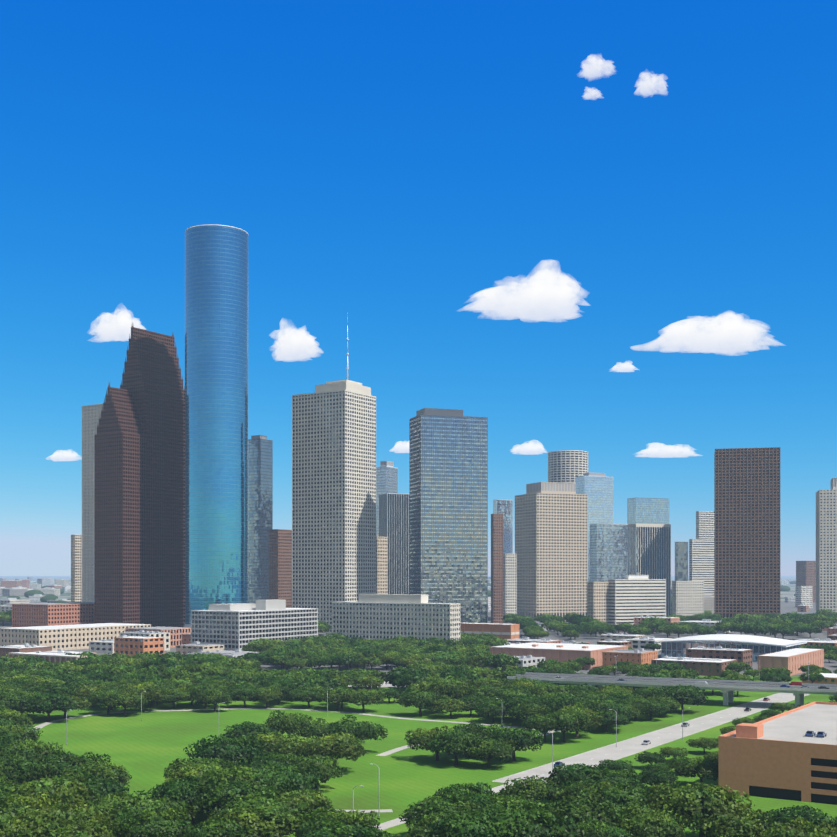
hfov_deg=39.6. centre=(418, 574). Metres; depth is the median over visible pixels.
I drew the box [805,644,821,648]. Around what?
oak tree
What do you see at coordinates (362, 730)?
oak tree
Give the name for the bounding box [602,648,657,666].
block
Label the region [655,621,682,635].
oak tree
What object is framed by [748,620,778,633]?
oak tree
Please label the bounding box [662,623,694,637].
oak tree
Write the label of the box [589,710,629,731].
oak tree
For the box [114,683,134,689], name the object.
oak tree
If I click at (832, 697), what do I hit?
oak tree
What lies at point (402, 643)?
oak tree
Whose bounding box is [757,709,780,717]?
oak tree
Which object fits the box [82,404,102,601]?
skyscraper
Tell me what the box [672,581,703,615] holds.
office building
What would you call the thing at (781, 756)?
parking garage
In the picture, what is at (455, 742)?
oak tree
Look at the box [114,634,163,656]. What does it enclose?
block
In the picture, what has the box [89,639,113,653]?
block
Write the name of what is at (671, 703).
oak tree
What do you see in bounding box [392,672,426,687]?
oak tree
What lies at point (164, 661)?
oak tree
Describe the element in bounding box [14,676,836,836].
park lawn
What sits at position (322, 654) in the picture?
oak tree
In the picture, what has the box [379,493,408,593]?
skyscraper
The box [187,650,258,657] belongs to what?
block
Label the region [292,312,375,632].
white grid tower
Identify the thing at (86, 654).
oak tree
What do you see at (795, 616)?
oak tree
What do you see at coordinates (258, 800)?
oak tree
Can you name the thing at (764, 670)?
oak tree
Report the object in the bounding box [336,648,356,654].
oak tree
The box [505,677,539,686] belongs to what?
oak tree
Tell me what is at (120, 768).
oak tree
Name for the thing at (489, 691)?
oak tree
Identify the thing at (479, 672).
oak tree
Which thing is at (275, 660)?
oak tree
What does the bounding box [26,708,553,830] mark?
park paths
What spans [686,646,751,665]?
block
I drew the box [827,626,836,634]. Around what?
block
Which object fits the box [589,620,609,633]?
oak tree
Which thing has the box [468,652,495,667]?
oak tree
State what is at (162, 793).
oak tree
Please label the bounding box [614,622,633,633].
oak tree
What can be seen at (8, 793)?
oak tree
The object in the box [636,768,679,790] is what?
oak tree
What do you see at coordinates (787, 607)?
city pavement
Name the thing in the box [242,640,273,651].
oak tree
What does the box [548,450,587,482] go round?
white round tower
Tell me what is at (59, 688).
oak tree
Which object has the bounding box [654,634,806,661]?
pavilion hall
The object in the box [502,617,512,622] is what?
oak tree
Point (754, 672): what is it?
oak tree
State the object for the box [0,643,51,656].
block
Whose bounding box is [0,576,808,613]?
city blocks
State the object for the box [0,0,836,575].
sky
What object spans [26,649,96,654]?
block
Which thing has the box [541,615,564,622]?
oak tree
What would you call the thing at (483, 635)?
oak tree
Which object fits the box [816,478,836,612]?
white tower
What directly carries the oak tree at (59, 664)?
on the park lawn at (148, 749)
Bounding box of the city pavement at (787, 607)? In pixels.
[0,602,836,675]
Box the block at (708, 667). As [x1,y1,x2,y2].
[651,656,736,675]
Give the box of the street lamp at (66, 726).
[66,709,70,744]
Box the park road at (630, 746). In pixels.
[492,693,809,784]
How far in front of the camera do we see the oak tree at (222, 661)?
669.36 m
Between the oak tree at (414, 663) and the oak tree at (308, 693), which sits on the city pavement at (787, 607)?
the oak tree at (414, 663)
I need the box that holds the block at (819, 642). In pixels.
[794,638,836,652]
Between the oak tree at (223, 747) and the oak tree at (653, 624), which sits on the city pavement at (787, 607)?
the oak tree at (653, 624)
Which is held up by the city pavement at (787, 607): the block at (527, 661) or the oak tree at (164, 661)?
the block at (527, 661)
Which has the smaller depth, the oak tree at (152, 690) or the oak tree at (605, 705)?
the oak tree at (605, 705)
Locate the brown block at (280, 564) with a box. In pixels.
[269,529,291,607]
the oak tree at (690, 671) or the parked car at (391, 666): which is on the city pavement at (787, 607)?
the parked car at (391, 666)
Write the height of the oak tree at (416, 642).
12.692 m
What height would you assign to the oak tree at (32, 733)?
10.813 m
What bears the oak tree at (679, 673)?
on the park lawn at (148, 749)
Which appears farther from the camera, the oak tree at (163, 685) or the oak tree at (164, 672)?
the oak tree at (164, 672)
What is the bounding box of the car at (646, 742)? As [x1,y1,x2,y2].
[641,740,650,744]
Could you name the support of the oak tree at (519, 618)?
on the city pavement at (787, 607)
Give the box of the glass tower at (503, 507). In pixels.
[493,499,512,553]
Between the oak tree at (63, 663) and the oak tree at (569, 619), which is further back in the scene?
the oak tree at (569, 619)
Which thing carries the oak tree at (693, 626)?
on the city pavement at (787, 607)
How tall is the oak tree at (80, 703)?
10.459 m
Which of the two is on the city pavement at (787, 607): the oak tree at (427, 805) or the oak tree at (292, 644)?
the oak tree at (292, 644)
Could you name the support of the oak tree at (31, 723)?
on the park lawn at (148, 749)
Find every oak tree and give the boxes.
[0,614,10,625]
[0,654,28,662]
[0,657,11,663]
[0,661,19,670]
[0,668,19,676]
[0,670,15,678]
[0,686,21,692]
[0,689,32,713]
[0,706,13,712]
[0,709,30,729]
[0,719,10,728]
[0,724,42,743]
[0,729,24,749]
[0,735,15,751]
[0,739,64,783]
[0,753,45,785]
[0,776,11,784]
[0,781,31,792]
[0,791,13,802]
[0,792,64,820]
[0,812,39,836]
[0,815,21,836]
[1,677,39,688]
[5,659,32,664]
[6,674,43,683]
[6,774,99,808]
[9,662,39,670]
[9,695,37,713]
[13,691,50,716]
[15,798,114,836]
[17,667,40,675]
[20,692,76,721]
[20,713,33,726]
[21,655,44,662]
[22,662,46,669]
[22,676,64,686]
[25,681,75,695]
[28,661,54,667]
[33,666,75,674]
[34,751,110,779]
[35,817,119,836]
[38,669,67,676]
[40,675,76,687]
[41,773,84,783]
[53,662,77,666]
[54,661,74,665]
[54,694,91,718]
[55,772,129,803]
[57,663,83,672]
[59,761,129,787]
[60,673,93,679]
[62,761,131,780]
[65,651,95,655]
[66,675,92,681]
[67,679,91,700]
[69,658,90,666]
[73,685,107,706]
[74,679,116,703]
[77,668,108,679]
[78,654,106,662]
[81,663,112,671]
[86,657,114,664]
[86,690,121,713]
[87,791,146,836]
[90,686,125,709]
[94,673,120,681]
[99,665,135,676]
[101,652,127,660]
[101,690,146,714]
[106,658,142,666]
[107,790,196,833]
[108,807,194,836]
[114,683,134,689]
[116,657,145,664]
[116,670,164,682]
[118,670,143,677]
[119,681,165,711]
[125,652,158,659]
[126,664,143,669]
[135,664,175,679]
[135,681,176,706]
[138,657,179,667]
[140,676,181,703]
[148,775,213,822]
[150,656,181,664]
[151,775,215,820]
[153,688,192,708]
[156,652,180,658]
[157,764,223,793]
[163,677,197,685]
[163,757,237,777]
[166,670,199,680]
[174,817,251,836]
[176,654,191,659]
[177,673,206,679]
[179,662,215,672]
[181,655,220,664]
[183,735,265,764]
[185,683,227,707]
[186,653,209,656]
[189,780,276,814]
[190,678,210,684]
[190,764,295,801]
[193,652,222,658]
[195,687,232,711]
[200,679,233,702]
[201,664,236,676]
[207,656,238,665]
[207,658,236,667]
[207,805,303,836]
[207,810,222,819]
[211,674,247,685]
[218,786,316,836]
[220,721,277,740]
[224,686,263,706]
[225,666,257,675]
[227,669,261,681]
[229,764,262,777]
[232,681,260,688]
[234,665,268,672]
[234,731,286,756]
[235,659,261,668]
[237,652,268,663]
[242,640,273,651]
[249,763,321,794]
[250,751,302,768]
[251,673,278,684]
[252,685,285,707]
[253,638,281,644]
[256,650,269,655]
[258,671,277,675]
[261,680,298,703]
[262,710,312,736]
[263,677,296,686]
[266,655,293,668]
[267,647,297,654]
[268,668,285,672]
[269,650,292,669]
[271,733,318,758]
[273,639,287,644]
[275,789,334,821]
[276,669,306,677]
[276,673,302,680]
[282,642,300,646]
[283,648,314,668]
[283,657,310,667]
[284,754,343,788]
[285,645,310,649]
[287,638,305,641]
[289,667,321,678]
[289,685,329,707]
[293,805,380,836]
[294,677,326,689]
[295,732,366,765]
[298,818,394,836]
[299,674,342,687]
[300,639,315,644]
[300,718,335,738]
[302,635,323,639]
[306,655,333,668]
[310,652,332,668]
[311,642,327,649]
[311,667,341,676]
[314,640,339,645]
[314,649,337,654]
[315,637,337,642]
[317,687,352,710]
[318,621,330,628]
[318,624,329,635]
[321,686,361,708]
[324,632,349,639]
[324,715,387,741]
[326,653,355,670]
[327,668,372,689]
[334,674,361,688]
[336,639,346,643]
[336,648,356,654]
[337,650,364,667]
[340,672,367,689]
[342,689,386,711]
[343,636,366,640]
[346,639,358,644]
[346,657,358,669]
[348,646,370,649]
[351,642,371,647]
[353,647,382,665]
[354,675,382,689]
[359,656,383,669]
[359,668,387,688]
[367,650,402,669]
[371,641,396,651]
[377,688,403,702]
[384,666,428,692]
[387,648,404,652]
[388,640,405,644]
[389,645,413,649]
[392,636,417,641]
[392,642,411,646]
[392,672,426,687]
[393,654,410,665]
[393,688,442,715]
[398,654,433,666]
[399,790,483,824]
[400,649,424,654]
[404,725,456,760]
[405,812,469,836]
[406,639,428,645]
[406,662,424,667]
[408,680,433,693]
[410,662,443,672]
[419,637,447,645]
[422,643,446,648]
[422,654,449,664]
[423,644,450,653]
[426,675,439,681]
[426,678,476,697]
[427,672,441,677]
[427,695,453,711]
[427,729,481,764]
[427,809,505,836]
[428,649,451,653]
[428,661,447,667]
[429,697,471,717]
[432,782,498,798]
[436,676,469,682]
[438,666,467,675]
[439,671,464,677]
[442,663,473,670]
[444,638,463,645]
[444,655,469,665]
[446,650,474,655]
[447,653,469,659]
[447,670,483,682]
[448,644,482,651]
[449,722,508,739]
[457,695,483,716]
[460,635,479,640]
[460,736,516,767]
[461,793,503,809]
[462,633,478,637]
[464,638,481,645]
[466,667,506,678]
[467,647,489,652]
[467,685,503,697]
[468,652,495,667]
[471,645,488,649]
[473,677,508,687]
[473,801,579,836]
[474,701,507,722]
[475,696,501,716]
[477,632,496,636]
[479,795,551,816]
[481,638,509,646]
[483,638,509,643]
[483,653,519,670]
[484,635,499,638]
[485,727,544,760]
[488,655,512,670]
[491,794,535,806]
[495,665,517,670]
[495,688,535,714]
[496,668,524,682]
[498,775,558,803]
[499,694,546,712]
[501,681,538,688]
[502,613,521,619]
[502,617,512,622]
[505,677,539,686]
[507,702,554,719]
[511,615,533,623]
[512,665,542,670]
[515,620,540,629]
[519,667,548,672]
[520,683,566,696]
[520,714,563,741]
[522,625,544,631]
[524,627,543,638]
[525,630,548,638]
[530,681,553,684]
[532,613,554,620]
[536,659,557,667]
[539,660,560,667]
[540,619,562,631]
[540,693,588,715]
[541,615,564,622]
[541,662,564,672]
[541,692,575,698]
[543,711,592,742]
[544,795,628,832]
[546,622,564,634]
[547,763,610,786]
[553,668,575,684]
[554,780,622,804]
[556,777,603,794]
[557,624,578,636]
[559,702,602,736]
[559,820,635,836]
[560,662,582,671]
[561,625,586,638]
[561,629,579,639]
[562,612,578,619]
[564,683,597,691]
[565,614,585,622]
[567,689,593,697]
[570,656,595,669]
[571,616,598,631]
[579,621,599,634]
[581,691,616,700]
[582,698,633,727]
[586,623,615,634]
[587,667,608,674]
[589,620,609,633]
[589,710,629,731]
[594,767,647,789]
[595,691,640,702]
[596,684,633,693]
[596,783,674,811]
[597,665,618,672]
[598,759,633,771]
[599,688,630,693]
[602,689,635,696]
[605,801,666,836]
[612,665,620,675]
[613,661,631,666]
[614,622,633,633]
[615,695,655,719]
[617,809,686,836]
[619,686,647,690]
[620,663,649,673]
[620,703,639,718]
[624,624,647,634]
[625,670,652,676]
[627,626,652,634]
[631,686,672,699]
[634,751,664,763]
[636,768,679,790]
[637,701,669,719]
[639,621,658,633]
[640,616,666,631]
[640,671,675,677]
[641,663,666,673]
[641,762,673,771]
[643,780,754,836]
[644,643,660,650]
[647,694,680,716]
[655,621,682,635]
[655,624,667,636]
[657,684,708,712]
[659,662,685,668]
[659,668,694,678]
[659,746,687,758]
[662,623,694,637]
[663,664,684,670]
[663,757,691,769]
[666,614,687,619]
[669,757,717,784]
[681,621,698,624]
[683,668,699,676]
[686,737,717,753]
[687,624,701,634]
[690,613,710,620]
[693,625,713,632]
[694,627,717,634]
[698,806,781,836]
[700,675,730,694]
[703,751,717,760]
[705,612,720,618]
[712,622,738,633]
[716,619,740,633]
[720,669,738,677]
[720,726,735,734]
[725,661,752,671]
[726,673,749,679]
[728,623,745,634]
[728,677,753,695]
[732,717,755,725]
[734,614,756,622]
[741,622,768,635]
[743,669,764,679]
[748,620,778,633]
[752,804,836,835]
[753,615,767,619]
[753,714,772,721]
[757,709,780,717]
[759,672,791,681]
[760,668,771,673]
[760,817,836,836]
[762,613,781,618]
[765,624,783,637]
[766,667,791,675]
[769,702,795,712]
[770,625,796,638]
[773,615,794,621]
[776,621,793,624]
[787,614,804,617]
[787,623,807,635]
[791,617,813,623]
[798,625,821,637]
[798,664,818,671]
[798,672,824,682]
[805,613,822,617]
[805,615,832,621]
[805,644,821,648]
[807,668,827,673]
[809,666,831,672]
[810,620,836,629]
[816,609,836,614]
[819,645,836,651]
[824,653,835,662]
[826,650,834,654]
[829,695,836,699]
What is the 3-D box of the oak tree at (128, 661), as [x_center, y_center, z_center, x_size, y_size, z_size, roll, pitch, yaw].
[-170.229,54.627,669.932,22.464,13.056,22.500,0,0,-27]
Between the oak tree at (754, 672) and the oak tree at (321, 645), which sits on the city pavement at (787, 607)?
the oak tree at (321, 645)
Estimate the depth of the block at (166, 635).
923.93 m
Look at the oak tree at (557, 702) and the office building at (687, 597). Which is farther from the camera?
the office building at (687, 597)
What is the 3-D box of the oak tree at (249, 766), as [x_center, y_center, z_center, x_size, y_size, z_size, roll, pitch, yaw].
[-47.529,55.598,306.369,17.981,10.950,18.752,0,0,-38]
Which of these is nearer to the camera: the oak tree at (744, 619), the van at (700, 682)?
the van at (700, 682)
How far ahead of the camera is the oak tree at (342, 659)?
726.94 m
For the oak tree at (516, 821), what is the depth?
235.71 m
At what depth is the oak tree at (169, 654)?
731.03 m
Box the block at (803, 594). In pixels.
[795,586,812,607]
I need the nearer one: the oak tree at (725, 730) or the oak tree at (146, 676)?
the oak tree at (725, 730)
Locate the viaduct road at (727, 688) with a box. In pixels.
[507,672,836,706]
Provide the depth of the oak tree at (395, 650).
787.40 m
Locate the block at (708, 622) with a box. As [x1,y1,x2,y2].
[678,619,729,633]
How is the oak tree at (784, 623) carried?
on the city pavement at (787, 607)
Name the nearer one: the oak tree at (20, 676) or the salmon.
the oak tree at (20, 676)
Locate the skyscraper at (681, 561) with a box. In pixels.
[675,542,687,580]
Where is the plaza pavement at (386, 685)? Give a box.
[348,681,405,686]
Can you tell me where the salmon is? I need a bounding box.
[125,626,190,647]
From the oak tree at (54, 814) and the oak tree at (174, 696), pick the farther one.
the oak tree at (174, 696)
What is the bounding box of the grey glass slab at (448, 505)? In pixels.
[409,408,487,622]
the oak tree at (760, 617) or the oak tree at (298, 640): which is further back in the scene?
the oak tree at (760, 617)
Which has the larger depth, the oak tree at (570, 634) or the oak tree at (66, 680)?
the oak tree at (570, 634)
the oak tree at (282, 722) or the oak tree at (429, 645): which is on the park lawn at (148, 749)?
the oak tree at (282, 722)
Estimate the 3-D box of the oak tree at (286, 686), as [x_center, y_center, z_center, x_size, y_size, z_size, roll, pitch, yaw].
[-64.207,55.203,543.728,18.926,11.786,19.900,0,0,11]
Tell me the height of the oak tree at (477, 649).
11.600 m
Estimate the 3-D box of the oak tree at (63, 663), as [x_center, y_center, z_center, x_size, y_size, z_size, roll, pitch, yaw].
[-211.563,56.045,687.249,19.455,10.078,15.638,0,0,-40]
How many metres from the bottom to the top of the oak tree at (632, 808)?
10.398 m
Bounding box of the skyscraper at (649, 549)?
[628,524,670,615]
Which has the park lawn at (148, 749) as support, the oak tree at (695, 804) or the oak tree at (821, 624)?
the oak tree at (695, 804)
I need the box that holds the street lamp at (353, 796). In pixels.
[353,785,362,810]
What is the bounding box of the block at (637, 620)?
[634,615,679,629]
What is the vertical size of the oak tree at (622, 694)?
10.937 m
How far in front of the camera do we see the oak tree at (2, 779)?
295.07 m
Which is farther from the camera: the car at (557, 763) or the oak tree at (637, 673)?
the oak tree at (637, 673)
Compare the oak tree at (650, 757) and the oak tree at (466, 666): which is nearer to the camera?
the oak tree at (650, 757)
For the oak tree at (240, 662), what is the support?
on the city pavement at (787, 607)
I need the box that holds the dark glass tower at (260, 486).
[248,435,272,602]
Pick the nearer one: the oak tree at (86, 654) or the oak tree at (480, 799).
the oak tree at (480, 799)
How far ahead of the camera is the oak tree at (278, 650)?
777.29 m
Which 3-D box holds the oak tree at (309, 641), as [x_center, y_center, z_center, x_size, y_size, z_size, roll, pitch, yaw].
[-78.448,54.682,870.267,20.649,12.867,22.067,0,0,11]
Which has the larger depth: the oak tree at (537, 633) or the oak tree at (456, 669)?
the oak tree at (537, 633)
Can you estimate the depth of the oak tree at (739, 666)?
685.81 m
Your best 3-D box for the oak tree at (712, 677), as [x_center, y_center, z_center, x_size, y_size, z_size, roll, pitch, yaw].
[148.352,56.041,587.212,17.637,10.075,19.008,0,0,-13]
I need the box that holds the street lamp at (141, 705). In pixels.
[141,691,145,720]
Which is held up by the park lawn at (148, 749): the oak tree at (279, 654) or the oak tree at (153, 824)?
the oak tree at (153, 824)
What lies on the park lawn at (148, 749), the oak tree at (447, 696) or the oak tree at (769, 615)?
the oak tree at (447, 696)
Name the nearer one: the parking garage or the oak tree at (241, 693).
the parking garage
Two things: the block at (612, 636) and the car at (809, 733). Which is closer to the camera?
the car at (809, 733)
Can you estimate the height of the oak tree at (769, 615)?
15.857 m
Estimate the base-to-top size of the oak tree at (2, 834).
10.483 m
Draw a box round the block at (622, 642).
[597,639,631,648]
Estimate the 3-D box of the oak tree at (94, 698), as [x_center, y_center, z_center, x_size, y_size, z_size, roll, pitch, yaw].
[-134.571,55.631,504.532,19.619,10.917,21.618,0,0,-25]
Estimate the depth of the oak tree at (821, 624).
1208.44 m
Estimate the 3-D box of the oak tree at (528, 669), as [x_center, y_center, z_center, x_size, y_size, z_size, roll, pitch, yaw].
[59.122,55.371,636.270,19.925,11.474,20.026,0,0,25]
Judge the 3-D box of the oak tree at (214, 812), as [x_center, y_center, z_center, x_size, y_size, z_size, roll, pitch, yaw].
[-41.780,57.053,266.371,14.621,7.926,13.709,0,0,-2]
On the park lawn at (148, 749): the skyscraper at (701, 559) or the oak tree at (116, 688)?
the oak tree at (116, 688)
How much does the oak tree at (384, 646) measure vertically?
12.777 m
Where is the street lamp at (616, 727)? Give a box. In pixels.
[609,709,616,746]
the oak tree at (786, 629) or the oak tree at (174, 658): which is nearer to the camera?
the oak tree at (174, 658)
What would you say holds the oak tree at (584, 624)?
on the city pavement at (787, 607)
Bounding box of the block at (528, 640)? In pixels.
[507,637,560,642]
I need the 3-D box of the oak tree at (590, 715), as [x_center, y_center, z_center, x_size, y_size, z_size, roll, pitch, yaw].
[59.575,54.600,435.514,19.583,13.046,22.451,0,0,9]
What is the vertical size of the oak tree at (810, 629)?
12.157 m
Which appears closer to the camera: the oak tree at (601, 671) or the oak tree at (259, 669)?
the oak tree at (259, 669)
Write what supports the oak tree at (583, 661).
on the city pavement at (787, 607)
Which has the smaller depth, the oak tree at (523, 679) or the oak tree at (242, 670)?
the oak tree at (523, 679)
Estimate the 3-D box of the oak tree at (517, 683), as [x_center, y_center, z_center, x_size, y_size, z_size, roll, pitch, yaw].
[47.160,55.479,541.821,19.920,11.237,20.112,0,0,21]
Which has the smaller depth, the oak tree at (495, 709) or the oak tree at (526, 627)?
the oak tree at (495, 709)
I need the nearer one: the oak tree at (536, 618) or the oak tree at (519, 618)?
the oak tree at (519, 618)
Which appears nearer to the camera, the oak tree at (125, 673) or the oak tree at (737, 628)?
the oak tree at (125, 673)
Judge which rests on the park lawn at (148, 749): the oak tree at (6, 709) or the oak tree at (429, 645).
the oak tree at (6, 709)
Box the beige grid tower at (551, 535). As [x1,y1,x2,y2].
[515,482,587,620]
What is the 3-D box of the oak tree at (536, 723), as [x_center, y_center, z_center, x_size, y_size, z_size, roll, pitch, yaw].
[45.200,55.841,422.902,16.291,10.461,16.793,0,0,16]
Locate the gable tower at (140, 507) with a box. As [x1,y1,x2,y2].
[94,327,184,626]
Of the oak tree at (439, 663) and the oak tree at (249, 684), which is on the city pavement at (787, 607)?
the oak tree at (439, 663)
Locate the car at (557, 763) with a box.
[554,761,564,766]
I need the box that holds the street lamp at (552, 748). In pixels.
[552,731,560,769]
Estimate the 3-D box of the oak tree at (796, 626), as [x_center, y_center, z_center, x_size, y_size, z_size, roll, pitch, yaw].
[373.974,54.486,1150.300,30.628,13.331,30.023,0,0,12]
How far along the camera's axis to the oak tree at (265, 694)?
526.02 m
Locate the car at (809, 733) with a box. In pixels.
[805,730,815,736]
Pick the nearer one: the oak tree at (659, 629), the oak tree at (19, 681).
the oak tree at (19, 681)
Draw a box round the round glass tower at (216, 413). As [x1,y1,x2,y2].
[184,224,247,627]
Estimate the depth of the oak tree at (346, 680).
589.52 m
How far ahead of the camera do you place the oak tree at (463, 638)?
925.63 m
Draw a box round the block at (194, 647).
[176,641,223,655]
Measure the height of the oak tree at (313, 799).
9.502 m
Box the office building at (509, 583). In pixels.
[503,554,516,617]
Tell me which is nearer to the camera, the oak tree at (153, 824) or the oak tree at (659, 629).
the oak tree at (153, 824)
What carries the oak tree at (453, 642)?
on the city pavement at (787, 607)
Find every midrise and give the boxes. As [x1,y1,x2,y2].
[191,599,317,650]
[332,594,460,640]
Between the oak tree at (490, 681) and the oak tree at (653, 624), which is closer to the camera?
the oak tree at (490, 681)
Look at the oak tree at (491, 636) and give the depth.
952.09 m
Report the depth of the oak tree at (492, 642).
841.86 m
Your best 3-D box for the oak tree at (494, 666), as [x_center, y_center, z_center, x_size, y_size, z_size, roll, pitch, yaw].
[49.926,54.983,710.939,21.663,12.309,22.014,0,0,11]
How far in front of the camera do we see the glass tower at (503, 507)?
1753.14 m
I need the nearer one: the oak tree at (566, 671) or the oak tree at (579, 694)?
the oak tree at (579, 694)
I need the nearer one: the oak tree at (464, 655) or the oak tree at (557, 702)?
the oak tree at (557, 702)
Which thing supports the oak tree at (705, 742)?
on the park lawn at (148, 749)
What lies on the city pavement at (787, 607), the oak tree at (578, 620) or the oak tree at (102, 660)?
the oak tree at (578, 620)
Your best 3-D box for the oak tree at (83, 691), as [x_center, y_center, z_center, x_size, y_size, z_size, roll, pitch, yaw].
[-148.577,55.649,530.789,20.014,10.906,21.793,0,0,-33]
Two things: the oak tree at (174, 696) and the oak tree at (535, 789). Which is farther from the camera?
the oak tree at (174, 696)
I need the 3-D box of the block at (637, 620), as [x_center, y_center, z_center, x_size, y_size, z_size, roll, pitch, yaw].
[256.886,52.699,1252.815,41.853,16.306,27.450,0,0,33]
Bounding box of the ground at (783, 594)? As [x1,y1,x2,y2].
[0,576,795,601]
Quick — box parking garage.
[718,701,836,804]
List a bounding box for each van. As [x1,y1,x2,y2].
[695,681,707,683]
[789,681,801,685]
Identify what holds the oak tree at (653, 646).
on the city pavement at (787, 607)
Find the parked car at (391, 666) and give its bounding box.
[383,665,405,668]
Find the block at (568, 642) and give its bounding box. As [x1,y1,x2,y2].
[561,640,589,643]
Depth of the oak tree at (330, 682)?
572.16 m
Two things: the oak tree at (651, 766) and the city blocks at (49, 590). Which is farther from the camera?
the city blocks at (49, 590)
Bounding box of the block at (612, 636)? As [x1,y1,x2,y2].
[599,633,644,640]
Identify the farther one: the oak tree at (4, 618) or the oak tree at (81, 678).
the oak tree at (4, 618)
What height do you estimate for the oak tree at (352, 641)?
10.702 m
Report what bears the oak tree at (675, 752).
on the park lawn at (148, 749)
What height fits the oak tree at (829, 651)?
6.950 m
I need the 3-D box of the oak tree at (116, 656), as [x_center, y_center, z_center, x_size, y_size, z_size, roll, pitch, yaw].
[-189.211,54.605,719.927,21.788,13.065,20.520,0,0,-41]
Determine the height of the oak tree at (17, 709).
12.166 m
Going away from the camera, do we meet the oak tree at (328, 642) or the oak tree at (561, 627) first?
the oak tree at (328, 642)
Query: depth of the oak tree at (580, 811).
256.40 m
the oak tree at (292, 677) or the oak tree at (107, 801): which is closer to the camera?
the oak tree at (107, 801)
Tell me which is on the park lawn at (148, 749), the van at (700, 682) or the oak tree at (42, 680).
the oak tree at (42, 680)
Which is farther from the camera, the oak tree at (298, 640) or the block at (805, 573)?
the block at (805, 573)
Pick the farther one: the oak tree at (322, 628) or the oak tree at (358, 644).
the oak tree at (322, 628)
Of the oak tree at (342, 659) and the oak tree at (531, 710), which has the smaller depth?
the oak tree at (531, 710)
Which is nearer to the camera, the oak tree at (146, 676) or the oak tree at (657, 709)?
the oak tree at (657, 709)
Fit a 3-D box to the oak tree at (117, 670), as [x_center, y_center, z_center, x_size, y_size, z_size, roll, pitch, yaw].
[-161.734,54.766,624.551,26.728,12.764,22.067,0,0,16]
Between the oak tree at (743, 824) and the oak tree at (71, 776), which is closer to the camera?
the oak tree at (743, 824)
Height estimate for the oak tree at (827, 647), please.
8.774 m
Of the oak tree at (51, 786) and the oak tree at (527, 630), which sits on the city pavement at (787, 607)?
the oak tree at (527, 630)
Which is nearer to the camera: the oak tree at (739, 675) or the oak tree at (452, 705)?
the oak tree at (452, 705)
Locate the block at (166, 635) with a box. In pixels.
[119,630,169,650]
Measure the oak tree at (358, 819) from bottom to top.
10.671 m
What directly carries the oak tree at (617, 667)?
on the city pavement at (787, 607)
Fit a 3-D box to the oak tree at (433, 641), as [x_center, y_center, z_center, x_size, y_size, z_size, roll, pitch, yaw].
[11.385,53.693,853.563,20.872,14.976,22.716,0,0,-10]
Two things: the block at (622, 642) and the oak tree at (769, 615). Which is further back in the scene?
the oak tree at (769, 615)
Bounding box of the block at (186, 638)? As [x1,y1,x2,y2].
[182,634,190,644]
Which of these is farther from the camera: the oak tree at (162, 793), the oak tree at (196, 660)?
the oak tree at (196, 660)
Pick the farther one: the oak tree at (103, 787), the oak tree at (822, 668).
the oak tree at (822, 668)
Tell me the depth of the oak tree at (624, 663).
710.39 m
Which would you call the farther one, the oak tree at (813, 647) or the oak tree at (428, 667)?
the oak tree at (813, 647)
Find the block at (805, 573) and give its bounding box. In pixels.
[796,561,815,602]
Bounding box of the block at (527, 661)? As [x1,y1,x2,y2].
[483,655,544,670]
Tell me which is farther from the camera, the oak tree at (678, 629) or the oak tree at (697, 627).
the oak tree at (697, 627)
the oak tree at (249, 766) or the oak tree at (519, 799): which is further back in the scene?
the oak tree at (249, 766)
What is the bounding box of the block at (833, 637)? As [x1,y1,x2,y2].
[827,633,836,639]
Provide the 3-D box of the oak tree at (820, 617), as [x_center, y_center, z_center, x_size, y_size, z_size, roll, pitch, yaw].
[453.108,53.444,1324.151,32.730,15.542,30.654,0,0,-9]
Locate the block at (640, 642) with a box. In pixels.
[626,636,671,650]
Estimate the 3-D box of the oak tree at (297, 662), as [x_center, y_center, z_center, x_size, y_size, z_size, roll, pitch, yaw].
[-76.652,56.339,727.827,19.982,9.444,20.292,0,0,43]
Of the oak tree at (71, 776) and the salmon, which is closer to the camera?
the oak tree at (71, 776)
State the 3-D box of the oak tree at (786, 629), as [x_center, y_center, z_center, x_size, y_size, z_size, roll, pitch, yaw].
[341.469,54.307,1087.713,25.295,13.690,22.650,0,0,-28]
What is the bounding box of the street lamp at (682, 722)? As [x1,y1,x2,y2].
[682,707,689,739]
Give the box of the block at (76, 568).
[71,535,81,601]
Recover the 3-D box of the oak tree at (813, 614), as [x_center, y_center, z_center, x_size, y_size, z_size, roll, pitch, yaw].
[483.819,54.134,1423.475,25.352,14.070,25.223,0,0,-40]
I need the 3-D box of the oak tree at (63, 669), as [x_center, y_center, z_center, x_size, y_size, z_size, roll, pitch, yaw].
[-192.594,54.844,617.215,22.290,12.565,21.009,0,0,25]
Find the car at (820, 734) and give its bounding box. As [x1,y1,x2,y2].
[816,731,826,737]
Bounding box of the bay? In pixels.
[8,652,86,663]
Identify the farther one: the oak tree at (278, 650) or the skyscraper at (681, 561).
the skyscraper at (681, 561)
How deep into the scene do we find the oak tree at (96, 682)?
543.66 m
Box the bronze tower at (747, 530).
[714,447,779,617]

